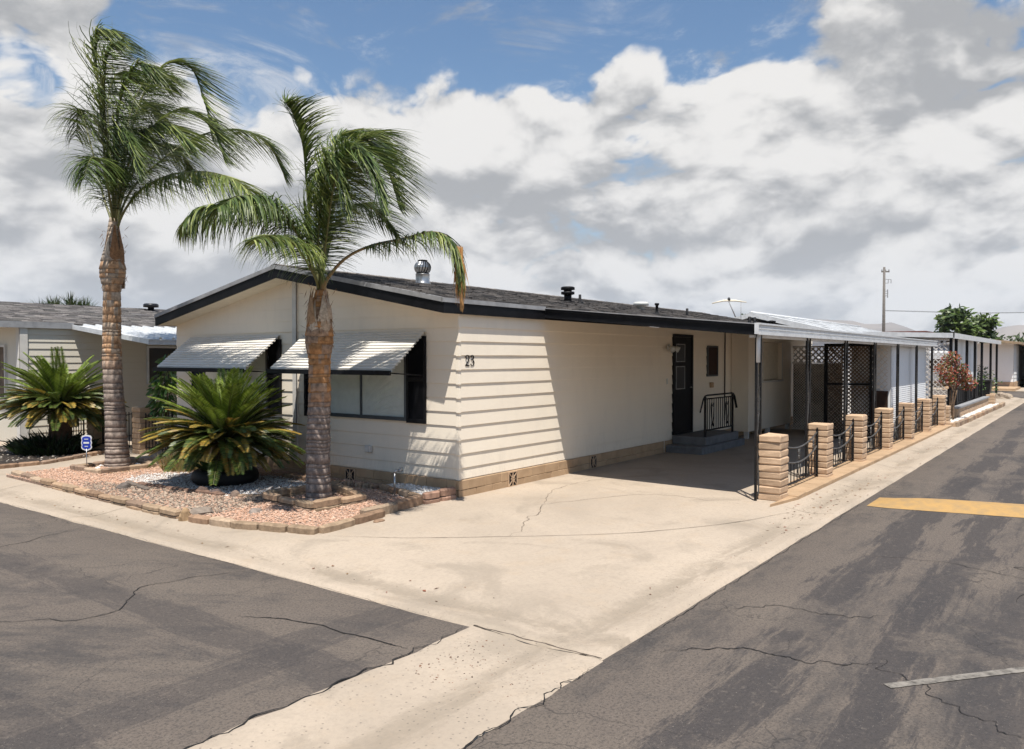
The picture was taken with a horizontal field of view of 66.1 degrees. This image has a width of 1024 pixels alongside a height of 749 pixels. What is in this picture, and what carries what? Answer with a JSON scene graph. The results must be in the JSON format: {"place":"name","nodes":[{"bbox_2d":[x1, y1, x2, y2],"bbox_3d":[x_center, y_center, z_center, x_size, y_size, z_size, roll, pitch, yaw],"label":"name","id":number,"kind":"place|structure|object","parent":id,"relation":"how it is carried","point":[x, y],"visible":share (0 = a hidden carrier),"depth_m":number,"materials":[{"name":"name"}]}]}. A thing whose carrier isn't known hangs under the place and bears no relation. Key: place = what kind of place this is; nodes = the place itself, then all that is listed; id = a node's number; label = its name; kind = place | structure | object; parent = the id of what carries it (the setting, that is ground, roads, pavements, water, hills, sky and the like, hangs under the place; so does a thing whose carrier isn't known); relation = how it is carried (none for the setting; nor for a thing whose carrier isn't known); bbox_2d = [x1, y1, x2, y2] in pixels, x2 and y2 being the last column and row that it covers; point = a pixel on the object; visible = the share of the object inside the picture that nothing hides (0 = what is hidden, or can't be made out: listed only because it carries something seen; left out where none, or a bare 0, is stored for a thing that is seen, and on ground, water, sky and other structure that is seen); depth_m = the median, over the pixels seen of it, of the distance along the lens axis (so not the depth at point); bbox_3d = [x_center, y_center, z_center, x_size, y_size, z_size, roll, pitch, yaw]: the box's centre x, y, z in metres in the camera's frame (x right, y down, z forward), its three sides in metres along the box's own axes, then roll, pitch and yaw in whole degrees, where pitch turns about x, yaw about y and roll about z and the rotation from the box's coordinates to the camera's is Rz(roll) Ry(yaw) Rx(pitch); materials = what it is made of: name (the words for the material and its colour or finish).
{"place":"outdoors","nodes":[
{"label":"outdoors","id":0,"kind":"place"},
{"bbox_2d":[132,406,155,453],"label":"gate pillar","id":1,"kind":"structure","parent":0,"point":[138,418],"depth_m":16.53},
{"bbox_2d":[145,412,172,450],"bbox_3d":[-7.339,1.169,16.277,1.176,0.820,0.031,1,2,37],"label":"iron fence panel","id":2,"kind":"object","parent":1,"relation":"attached to","point":[149,447],"visible":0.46,"depth_m":16.38,"materials":[{"name":"paint"}]},
{"bbox_2d":[0,502,468,748],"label":"street asphalt","id":3,"kind":"structure","parent":0,"point":[184,662],"depth_m":5.74,"materials":[{"name":"asphalt"}]},
{"bbox_2d":[6,496,872,748],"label":"crumbled asphalt rim","id":4,"kind":"object","parent":3,"relation":"on","point":[331,685],"visible":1,"depth_m":4.91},
{"bbox_2d":[0,528,1023,737],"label":"asphalt cracks","id":5,"kind":"object","parent":3,"relation":"on","point":[679,650],"visible":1,"depth_m":5.85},
{"bbox_2d":[188,625,602,748],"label":"concrete valley gutter","id":6,"kind":"object","parent":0,"point":[399,704],"visible":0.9,"depth_m":4.71,"materials":[{"name":"concrete"}]},
{"bbox_2d":[474,625,601,658],"bbox_3d":[0.156,1.915,5.656,1.122,0.001,0.041,1,2,37],"label":"gutter joint","id":7,"kind":"object","parent":6,"relation":"on","point":[539,642],"visible":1,"depth_m":5.62,"materials":[{"name":"concrete"}]},
{"bbox_2d":[0,396,1023,659],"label":"concrete driveway","id":8,"kind":"structure","parent":0,"point":[552,572],"depth_m":8.80,"materials":[{"name":"concrete"}]},
{"bbox_2d":[0,445,101,463],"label":"dark soil bed","id":9,"kind":"object","parent":8,"relation":"on","point":[10,458],"visible":0.36,"depth_m":15.66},
{"bbox_2d":[0,448,103,462],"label":"bed stones","id":10,"kind":"object","parent":9,"relation":"on","point":[30,456],"visible":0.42,"depth_m":15.77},
{"bbox_2d":[2,427,101,455],"bbox_3d":[-9.627,1.339,16.503,2.038,0.610,1.857,1,2,37],"label":"strappy shrub","id":11,"kind":"object","parent":9,"relation":"on","point":[37,445],"visible":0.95,"depth_m":16.13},
{"bbox_2d":[0,346,128,445],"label":"sago palm","id":12,"kind":"object","parent":9,"relation":"on","point":[59,399],"visible":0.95,"depth_m":16.16,"materials":[{"name":"green plant"}]},
{"bbox_2d":[0,450,104,468],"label":"stone edging","id":13,"kind":"object","parent":8,"relation":"on","point":[49,461],"visible":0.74,"depth_m":15.06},
{"bbox_2d":[59,291,88,305],"bbox_3d":[-20.161,-1.288,35.999,2.314,5.137,2.108,1,2,37],"label":"fan palm","id":14,"kind":"object","parent":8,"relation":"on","point":[70,299],"visible":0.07,"depth_m":35.77,"materials":[{"name":"green plant"}]},
{"bbox_2d":[0,301,177,441],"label":"neighbour home","id":15,"kind":"object","parent":8,"relation":"on","point":[32,330],"visible":0.22,"depth_m":19.43,"materials":[{"name":"beige"}]},
{"bbox_2d":[0,345,6,399],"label":"window","id":16,"kind":"structure","parent":15,"relation":"in","point":[3,348],"depth_m":18.75,"materials":[{"name":"beige paint"}]},
{"bbox_2d":[72,324,176,344],"bbox_3d":[-6.567,0.142,21.669,3.580,2.880,9.030,1,2,37],"label":"metal awning","id":17,"kind":"object","parent":15,"relation":"attached to","point":[156,335],"visible":0.2,"depth_m":18.31,"materials":[{"name":"white metal"}]},
{"bbox_2d":[143,303,158,310],"bbox_3d":[-11.074,-2.053,24.126,0.433,0.260,0.440,1,2,37],"label":"roof vent","id":18,"kind":"object","parent":15,"relation":"on","point":[150,306],"visible":0.94,"depth_m":24.00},
{"bbox_2d":[146,346,176,383],"bbox_3d":[-8.844,-0.266,21.568,0.042,1.000,2.400,1,2,37],"label":"side window","id":19,"kind":"structure","parent":15,"relation":"in","point":[153,353],"depth_m":20.78,"materials":[{"name":"black glass"}]},
{"bbox_2d":[86,412,104,448],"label":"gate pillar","id":20,"kind":"structure","parent":8,"relation":"on","point":[93,432],"depth_m":17.55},
{"bbox_2d":[102,412,132,446],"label":"iron gate","id":21,"kind":"structure","parent":20,"relation":"attached to","point":[129,445],"depth_m":16.97,"materials":[{"name":"metal"}]},
{"bbox_2d":[11,470,181,518],"bbox_3d":[-6.370,1.732,11.668,5.559,0.133,0.191,1,2,39],"label":"stone edging","id":22,"kind":"object","parent":8,"relation":"on","point":[164,511],"visible":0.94,"depth_m":11.09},
{"bbox_2d":[145,354,176,448],"bbox_3d":[-7.119,0.637,16.201,0.825,2.136,0.990,-1,1,-24],"label":"leafy shrub","id":23,"kind":"object","parent":8,"relation":"on","point":[157,391],"visible":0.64,"depth_m":16.09,"materials":[{"name":"green plant"}]},
{"bbox_2d":[178,507,190,520],"bbox_3d":[-4.084,1.751,9.848,0.152,0.173,0.170,0,1,14],"label":"rock","id":24,"kind":"object","parent":8,"relation":"on","point":[185,513],"visible":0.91,"depth_m":9.79,"materials":[{"name":"stone"}]},
{"bbox_2d":[6,456,404,526],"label":"gravel","id":25,"kind":"structure","parent":8,"relation":"on","point":[247,503],"depth_m":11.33,"materials":[{"name":"gravel"}]},
{"bbox_2d":[81,435,91,466],"bbox_3d":[-7.636,1.391,14.119,0.192,0.610,0.020,0,1,0],"label":"security sign","id":26,"kind":"object","parent":25,"relation":"on","point":[86,443],"visible":0.96,"depth_m":14.11,"materials":[{"name":"metal"}]},
{"bbox_2d":[70,456,156,473],"bbox_3d":[-7.188,1.642,14.249,1.356,0.111,1.291,1,2,37],"label":"tree ring","id":27,"kind":"object","parent":25,"relation":"on","point":[143,464],"visible":0.73,"depth_m":13.84,"materials":[{"name":"stone"}]},
{"bbox_2d":[126,480,149,489],"bbox_3d":[-5.744,1.711,12.073,0.100,0.076,0.942,-1,2,-44],"label":"bed divider","id":28,"kind":"object","parent":25,"relation":"on","point":[137,485],"visible":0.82,"depth_m":11.99,"materials":[{"name":"stone"}]},
{"bbox_2d":[40,15,296,467],"bbox_3d":[-6.323,-2.501,14.287,7.315,8.433,4.680,5,5,76],"label":"queen palm","id":29,"kind":"object","parent":25,"relation":"on","point":[126,147],"visible":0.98,"depth_m":14.08,"materials":[{"name":"green plant"}]},
{"bbox_2d":[138,482,224,495],"bbox_3d":[-4.991,1.718,11.786,1.985,0.076,0.109,1,1,31],"label":"bed divider","id":30,"kind":"object","parent":25,"relation":"on","point":[215,493],"visible":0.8,"depth_m":11.70,"materials":[{"name":"stone"}]},
{"bbox_2d":[153,449,209,472],"bbox_3d":[-5.803,1.488,13.982,1.143,0.399,1.110,0,1,-13],"label":"grass tuft","id":31,"kind":"object","parent":25,"relation":"on","point":[178,466],"visible":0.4,"depth_m":13.71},
{"bbox_2d":[190,507,213,514],"bbox_3d":[-3.954,1.734,10.024,0.345,0.100,0.260,-2,3,-63],"label":"rock","id":32,"kind":"object","parent":25,"relation":"on","point":[200,510],"visible":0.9,"depth_m":9.96,"materials":[{"name":"stone"}]},
{"bbox_2d":[191,466,258,486],"bbox_3d":[-4.569,1.612,12.547,1.020,0.235,1.020,1,2,37],"label":"tyre planter","id":33,"kind":"object","parent":25,"relation":"on","point":[199,477],"visible":0.65,"depth_m":12.15,"materials":[{"name":"black rubber"}]},
{"bbox_2d":[136,366,305,484],"bbox_3d":[-4.567,0.758,12.495,2.630,1.805,2.574,1,2,37],"label":"sago palm","id":34,"kind":"object","parent":33,"relation":"in","point":[225,425],"visible":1,"depth_m":12.07,"materials":[{"name":"green plant"}]},
{"bbox_2d":[183,454,264,471],"bbox_3d":[-4.426,1.427,12.326,1.292,0.294,0.749,-1,1,-34],"label":"broadleaf plant","id":35,"kind":"object","parent":33,"relation":"on","point":[205,466],"visible":0.3,"depth_m":12.16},
{"bbox_2d":[262,481,366,511],"bbox_3d":[-2.661,1.695,11.012,1.353,0.175,1.389,1,2,37],"label":"tree ring","id":36,"kind":"object","parent":25,"relation":"on","point":[279,495],"visible":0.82,"depth_m":10.64,"materials":[{"name":"stone"}]},
{"bbox_2d":[173,89,468,500],"bbox_3d":[-2.028,-1.212,11.521,3.868,5.999,5.814,0,1,20],"label":"queen palm","id":37,"kind":"object","parent":25,"relation":"on","point":[329,173],"visible":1,"depth_m":10.32,"materials":[{"name":"green plant"}]},
{"bbox_2d":[282,473,378,489],"bbox_3d":[-2.928,1.691,12.417,2.133,0.123,0.186,1,2,34],"label":"brick border","id":38,"kind":"object","parent":25,"relation":"on","point":[346,482],"visible":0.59,"depth_m":12.10,"materials":[{"name":"brick"}]},
{"bbox_2d":[386,482,440,499],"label":"white gravel","id":39,"kind":"structure","parent":25,"relation":"on","point":[419,489],"depth_m":11.58,"materials":[{"name":"gravel"}]},
{"bbox_2d":[188,514,318,534],"bbox_3d":[-3.135,1.792,9.362,1.915,0.112,0.213,1,1,24],"label":"stone edging","id":40,"kind":"object","parent":8,"relation":"on","point":[253,525],"visible":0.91,"depth_m":9.24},
{"bbox_2d":[319,509,384,533],"bbox_3d":[-1.921,1.783,9.543,0.129,0.122,1.134,1,1,29],"label":"stone edging","id":41,"kind":"object","parent":8,"relation":"on","point":[351,521],"visible":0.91,"depth_m":9.46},
{"bbox_2d":[360,495,422,513],"bbox_3d":[-1.556,1.731,10.366,0.152,0.131,1.169,1,1,32],"label":"stone edging","id":42,"kind":"object","parent":8,"relation":"on","point":[403,503],"visible":0.92,"depth_m":10.38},
{"bbox_2d":[378,483,419,497],"bbox_3d":[-1.631,1.723,11.370,0.128,0.164,1.144,-1,2,-39],"label":"raised bed border","id":43,"kind":"object","parent":8,"relation":"on","point":[402,492],"visible":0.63,"depth_m":11.36,"materials":[{"name":"stone"}]},
{"bbox_2d":[422,487,455,503],"bbox_3d":[-1.023,1.713,11.090,0.122,0.196,0.604,1,2,41],"label":"raised bed border","id":44,"kind":"object","parent":8,"relation":"on","point":[445,494],"visible":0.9,"depth_m":11.06,"materials":[{"name":"brick"}]},
{"bbox_2d":[24,465,892,701],"bbox_3d":[1.627,1.826,10.619,10.567,0.046,20.033,5,5,75],"label":"spilled grit","id":45,"kind":"object","parent":8,"relation":"on","point":[486,640],"visible":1,"depth_m":5.37,"materials":[{"name":"gravel"}]},
{"bbox_2d":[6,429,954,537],"bbox_3d":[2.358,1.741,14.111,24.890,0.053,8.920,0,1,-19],"label":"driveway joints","id":46,"kind":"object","parent":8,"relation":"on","point":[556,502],"visible":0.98,"depth_m":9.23,"materials":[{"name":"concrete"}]},
{"bbox_2d":[154,264,811,497],"bbox_3d":[1.526,-0.196,20.431,8.110,3.648,18.132,1,2,37],"label":"mobile home","id":47,"kind":"object","parent":8,"relation":"on","point":[509,388],"visible":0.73,"depth_m":13.37,"materials":[{"name":"beige paint"}]},
{"bbox_2d":[153,335,279,372],"bbox_3d":[-5.422,-0.367,14.331,2.830,0.674,0.781,1,2,37],"label":"awning","id":48,"kind":"object","parent":47,"relation":"attached to","point":[202,354],"depth_m":14.24,"materials":[{"name":"white metal"}]},
{"bbox_2d":[204,349,266,409],"bbox_3d":[-5.152,0.002,14.600,2.010,1.295,0.067,1,2,37],"label":"window","id":49,"kind":"structure","parent":47,"relation":"in","point":[260,364],"depth_m":14.20,"materials":[{"name":"glass"}]},
{"bbox_2d":[266,331,424,375],"bbox_3d":[-2.635,-0.322,12.256,2.820,0.674,0.781,1,2,37],"label":"awning","id":50,"kind":"object","parent":47,"relation":"attached to","point":[378,353],"depth_m":11.98,"materials":[{"name":"white metal"}]},
{"bbox_2d":[330,356,405,420],"bbox_3d":[-2.406,0.046,12.554,2.020,1.295,0.067,1,2,37],"label":"window","id":51,"kind":"structure","parent":47,"relation":"in","point":[383,397],"depth_m":12.43,"materials":[{"name":"glass"}]},
{"bbox_2d":[414,260,430,284],"bbox_3d":[-1.715,-1.959,15.095,0.330,0.482,0.328,1,2,37],"label":"turbine vent","id":52,"kind":"object","parent":47,"relation":"on","point":[422,268],"visible":0.94,"depth_m":14.99,"materials":[{"name":"metal"}]},
{"bbox_2d":[561,286,574,302],"bbox_3d":[1.247,-1.783,17.569,0.315,0.365,0.320,1,2,37],"label":"chimney flue","id":53,"kind":"object","parent":47,"relation":"on","point":[567,292],"visible":0.89,"depth_m":17.48,"materials":[{"name":"black paint"}]},
{"bbox_2d":[633,302,648,309],"bbox_3d":[3.377,-1.790,20.596,0.410,0.230,0.410,1,2,37],"label":"roof cap vent","id":54,"kind":"object","parent":47,"relation":"on","point":[640,305],"visible":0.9,"depth_m":20.50,"materials":[{"name":"white plastic"}]},
{"bbox_2d":[672,334,693,434],"bbox_3d":[3.808,0.213,17.462,0.082,2.200,1.020,1,2,37],"label":"door","id":55,"kind":"structure","parent":47,"relation":"in","point":[682,361],"depth_m":17.46,"materials":[{"name":"black paint"}]},
{"bbox_2d":[706,346,717,376],"bbox_3d":[4.786,-0.321,18.793,0.048,0.730,0.620,1,2,37],"label":"side window","id":56,"kind":"structure","parent":47,"relation":"in","point":[712,351],"depth_m":18.78,"materials":[{"name":"brown glass"}]},
{"bbox_2d":[544,308,937,347],"bbox_3d":[6.407,-0.936,17.902,3.680,0.537,14.930,1,2,37],"label":"carport awning","id":57,"kind":"object","parent":47,"relation":"attached to","point":[769,331],"visible":1,"depth_m":12.21,"materials":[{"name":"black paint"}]},
{"bbox_2d":[666,429,744,454],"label":"entry steps","id":58,"kind":"structure","parent":8,"relation":"on","point":[698,442],"depth_m":16.92,"materials":[{"name":"grey paint"}]},
{"bbox_2d":[699,392,736,436],"bbox_3d":[4.550,0.949,17.274,0.043,1.076,2.096,1,2,37],"label":"step railing","id":59,"kind":"object","parent":58,"relation":"on","point":[732,400],"visible":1,"depth_m":17.32,"materials":[{"name":"metal"}]},
{"bbox_2d":[754,334,761,500],"bbox_3d":[3.491,0.595,11.158,0.100,2.412,0.260,1,2,37],"label":"carport post","id":60,"kind":"object","parent":8,"relation":"on","point":[758,392],"visible":0.88,"depth_m":11.10,"materials":[{"name":"metal"}]},
{"bbox_2d":[756,334,760,362],"bbox_3d":[3.458,-0.373,11.026,0.060,0.411,0.093,1,2,37],"label":"downspout","id":61,"kind":"object","parent":60,"relation":"attached to","point":[758,343],"visible":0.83,"depth_m":10.99,"materials":[{"name":"white metal"}]},
{"bbox_2d":[758,433,788,500],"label":"fence pillar","id":62,"kind":"structure","parent":8,"relation":"on","point":[773,460],"depth_m":11.12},
{"bbox_2d":[805,338,810,476],"bbox_3d":[4.919,0.554,13.074,0.100,2.412,0.260,1,2,37],"label":"carport post","id":63,"kind":"object","parent":8,"relation":"on","point":[808,392],"visible":0.88,"depth_m":13.01,"materials":[{"name":"metal"}]},
{"bbox_2d":[792,346,842,431],"bbox_3d":[8.486,0.367,21.875,1.360,2.380,0.120,1,2,37],"label":"lattice screen","id":64,"kind":"object","parent":8,"relation":"on","point":[817,393],"visible":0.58,"depth_m":21.90,"materials":[{"name":"metal"}]},
{"bbox_2d":[734,311,940,413],"bbox_3d":[14.602,-0.664,37.003,7.830,3.728,18.920,1,2,37],"label":"white roofed home","id":65,"kind":"object","parent":8,"relation":"on","point":[790,321],"visible":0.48,"depth_m":30.48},
{"bbox_2d":[843,340,847,460],"bbox_3d":[6.365,0.512,15.014,0.100,2.412,0.260,1,2,37],"label":"carport post","id":66,"kind":"object","parent":8,"relation":"on","point":[845,389],"visible":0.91,"depth_m":14.95,"materials":[{"name":"metal"}]},
{"bbox_2d":[824,343,872,439],"bbox_3d":[8.352,0.417,19.562,1.130,2.380,0.070,1,2,37],"label":"lattice screen","id":67,"kind":"object","parent":8,"relation":"on","point":[862,384],"visible":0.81,"depth_m":19.64,"materials":[{"name":"black paint"}]},
{"bbox_2d":[770,425,951,506],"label":"fence curb","id":68,"kind":"structure","parent":8,"relation":"on","point":[800,489],"depth_m":14.00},
{"bbox_2d":[787,427,818,484],"bbox_3d":[4.453,1.291,12.213,0.040,0.810,2.017,1,2,37],"label":"fence panel","id":69,"kind":"object","parent":68,"relation":"on","point":[812,451],"visible":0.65,"depth_m":12.56,"materials":[{"name":"grey metal"}]},
{"bbox_2d":[807,422,833,476],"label":"fence pillar","id":70,"kind":"structure","parent":68,"relation":"on","point":[825,451],"depth_m":13.01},
{"bbox_2d":[833,418,853,466],"bbox_3d":[5.875,1.250,14.121,0.040,0.810,2.017,1,2,37],"label":"fence panel","id":71,"kind":"object","parent":68,"relation":"on","point":[851,438],"visible":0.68,"depth_m":14.49,"materials":[{"name":"metal"}]},
{"bbox_2d":[845,414,867,461],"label":"fence pillar","id":72,"kind":"structure","parent":68,"relation":"on","point":[860,437],"depth_m":14.95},
{"bbox_2d":[866,411,881,452],"bbox_3d":[7.321,1.208,16.061,0.040,0.810,2.017,1,2,37],"label":"fence panel","id":73,"kind":"object","parent":68,"relation":"on","point":[879,430],"visible":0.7,"depth_m":16.49,"materials":[{"name":"metal"}]},
{"bbox_2d":[874,408,893,449],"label":"fence pillar","id":74,"kind":"structure","parent":68,"relation":"on","point":[887,428],"depth_m":16.89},
{"bbox_2d":[893,406,904,441],"bbox_3d":[8.767,1.166,18.001,0.040,0.810,2.017,1,2,37],"label":"fence panel","id":75,"kind":"object","parent":68,"relation":"on","point":[902,419],"visible":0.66,"depth_m":18.54,"materials":[{"name":"metal"}]},
{"bbox_2d":[898,402,914,439],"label":"fence pillar","id":76,"kind":"structure","parent":68,"relation":"on","point":[909,430],"depth_m":18.87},
{"bbox_2d":[914,401,922,432],"bbox_3d":[10.248,1.123,19.989,0.040,0.810,2.017,1,2,37],"label":"fence panel","id":77,"kind":"object","parent":68,"relation":"on","point":[921,415],"visible":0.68,"depth_m":20.62,"materials":[{"name":"metal"}]},
{"bbox_2d":[917,398,931,431],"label":"fence pillar","id":78,"kind":"structure","parent":68,"relation":"on","point":[927,415],"depth_m":20.85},
{"bbox_2d":[931,397,937,425],"bbox_3d":[11.712,1.081,21.953,0.040,0.810,2.017,1,2,37],"label":"fence panel","id":79,"kind":"object","parent":68,"relation":"on","point":[936,416],"visible":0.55,"depth_m":22.55,"materials":[{"name":"metal"}]},
{"bbox_2d":[932,395,945,425],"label":"fence pillar","id":80,"kind":"structure","parent":68,"relation":"on","point":[941,410],"depth_m":22.80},
{"bbox_2d":[872,342,876,448],"bbox_3d":[7.817,0.470,16.962,0.100,2.412,0.260,1,2,37],"label":"carport post","id":81,"kind":"object","parent":8,"relation":"on","point":[874,376],"visible":0.88,"depth_m":16.90,"materials":[{"name":"metal"}]},
{"bbox_2d":[869,344,887,437],"bbox_3d":[8.899,0.428,19.092,0.410,2.380,0.070,1,2,37],"label":"lattice screen","id":82,"kind":"object","parent":8,"relation":"on","point":[881,398],"visible":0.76,"depth_m":19.09,"materials":[{"name":"black paint"}]},
{"bbox_2d":[851,345,925,439],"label":"white shed","id":83,"kind":"structure","parent":8,"relation":"on","point":[906,374],"depth_m":19.54,"materials":[{"name":"metal"}]},
{"bbox_2d":[896,344,899,439],"bbox_3d":[9.263,0.428,18.902,0.100,2.412,0.260,1,2,37],"label":"carport post","id":84,"kind":"object","parent":8,"relation":"on","point":[897,381],"visible":0.92,"depth_m":18.84,"materials":[{"name":"metal"}]},
{"bbox_2d":[914,345,917,431],"bbox_3d":[10.715,0.386,20.851,0.100,2.412,0.260,1,2,37],"label":"carport post","id":85,"kind":"object","parent":8,"relation":"on","point":[916,371],"visible":0.88,"depth_m":20.78,"materials":[{"name":"metal"}]},
{"bbox_2d":[845,331,1000,405],"bbox_3d":[17.274,-0.345,33.565,4.830,2.740,15.250,1,2,37],"label":"white carport","id":86,"kind":"object","parent":8,"relation":"on","point":[964,346],"visible":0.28,"depth_m":29.40,"materials":[{"name":"metal"}]},
{"bbox_2d":[930,347,932,414],"bbox_3d":[12.155,0.344,22.783,0.100,2.412,0.260,1,2,37],"label":"carport post","id":87,"kind":"object","parent":8,"relation":"on","point":[931,388],"visible":0.62,"depth_m":22.71,"materials":[{"name":"metal"}]},
{"bbox_2d":[945,402,1004,426],"bbox_3d":[17.032,1.359,28.402,0.566,0.156,13.454,1,2,39],"label":"stone edging","id":88,"kind":"object","parent":8,"relation":"on","point":[960,422],"visible":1,"depth_m":25.99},
{"bbox_2d":[977,379,992,395],"bbox_3d":[20.787,0.758,34.745,0.737,1.077,0.720,1,2,37],"label":"rubbish bin","id":89,"kind":"object","parent":8,"relation":"on","point":[988,384],"visible":0.29,"depth_m":34.41,"materials":[{"name":"black plastic"}]},
{"bbox_2d":[977,365,1002,391],"bbox_3d":[22.236,0.395,37.321,1.523,1.714,1.665,0,1,5],"label":"green shrub","id":90,"kind":"object","parent":8,"relation":"on","point":[985,368],"visible":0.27,"depth_m":37.18,"materials":[{"name":"green plant"}]},
{"bbox_2d":[996,392,1010,398],"bbox_3d":[24.241,1.034,38.933,0.766,0.350,0.862,1,1,32],"label":"rock","id":91,"kind":"object","parent":8,"relation":"on","point":[1000,395],"visible":0.77,"depth_m":38.64,"materials":[{"name":"stone"}]},
{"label":"white gravel strip","id":92,"kind":"structure","parent":8,"relation":"on","visible":0},
{"bbox_2d":[933,351,977,419],"bbox_3d":[14.326,0.348,25.312,1.787,2.231,0.841,0,1,-21],"label":"crepe myrtle","id":93,"kind":"object","parent":92,"relation":"on","point":[960,377],"visible":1,"depth_m":25.19,"materials":[{"name":"pink plant"}]},
{"bbox_2d":[954,396,989,417],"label":"planter wall","id":94,"kind":"structure","parent":92,"relation":"on","point":[962,409],"depth_m":28.45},
{"bbox_2d":[951,403,998,421],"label":"white gravel","id":95,"kind":"structure","parent":92,"relation":"on","point":[988,406],"depth_m":28.28,"materials":[{"name":"gravel"}]},
{"bbox_2d":[0,0,1023,331],"label":"sky","id":96,"kind":"structure","parent":0,"point":[772,156],"materials":[{"name":"white"}]},
{"bbox_2d":[461,403,1023,748],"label":"street asphalt","id":97,"kind":"structure","parent":0,"point":[656,689],"depth_m":5.54,"materials":[{"name":"asphalt"}]},
{"bbox_2d":[867,497,1023,517],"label":"speed hump","id":98,"kind":"object","parent":97,"relation":"on","point":[974,507],"visible":1,"depth_m":10.56,"materials":[{"name":"yellow paint"}]},
{"bbox_2d":[884,667,1023,687],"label":"worn white road line","id":99,"kind":"object","parent":97,"relation":"on","point":[956,677],"visible":1,"depth_m":5.03,"materials":[{"name":"paint"}]},
{"bbox_2d":[658,318,1023,343],"bbox_3d":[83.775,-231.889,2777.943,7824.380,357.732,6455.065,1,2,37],"label":"hills","id":100,"kind":"structure","parent":0,"point":[1014,330],"depth_m":4570.56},
{"bbox_2d":[929,390,1023,397],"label":"side street asphalt","id":101,"kind":"structure","parent":0,"point":[1018,394],"depth_m":45.02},
{"bbox_2d":[929,385,1023,391],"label":"pavement","id":102,"kind":"structure","parent":0,"point":[1021,388],"depth_m":51.52,"materials":[{"name":"concrete"}]},
{"bbox_2d":[881,267,890,331],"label":"utility pole","id":103,"kind":"object","parent":102,"relation":"on","point":[883,308],"visible":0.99,"depth_m":84.77,"materials":[{"name":"grey wood"}]},
{"bbox_2d":[933,303,1004,342],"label":"broadleaf tree","id":104,"kind":"object","parent":102,"relation":"on","point":[959,320],"visible":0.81,"depth_m":74.37,"materials":[{"name":"green plant"}]},
{"bbox_2d":[929,339,1023,386],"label":"tan roofed home","id":105,"kind":"object","parent":102,"relation":"on","point":[1010,363],"visible":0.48,"depth_m":51.93,"materials":[{"name":"white"}]},
{"bbox_2d":[929,345,948,358],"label":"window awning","id":106,"kind":"object","parent":105,"relation":"attached to","point":[941,351],"depth_m":52.94,"materials":[{"name":"white"}]},
{"bbox_2d":[942,386,1019,390],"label":"planter bed","id":107,"kind":"object","parent":102,"relation":"on","point":[1005,388],"visible":0.5,"depth_m":48.27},
{"bbox_2d":[1003,332,1023,341],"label":"broadleaf tree","id":108,"kind":"object","parent":102,"relation":"on","point":[1017,337],"visible":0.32,"depth_m":109.80,"materials":[{"name":"green plant"}]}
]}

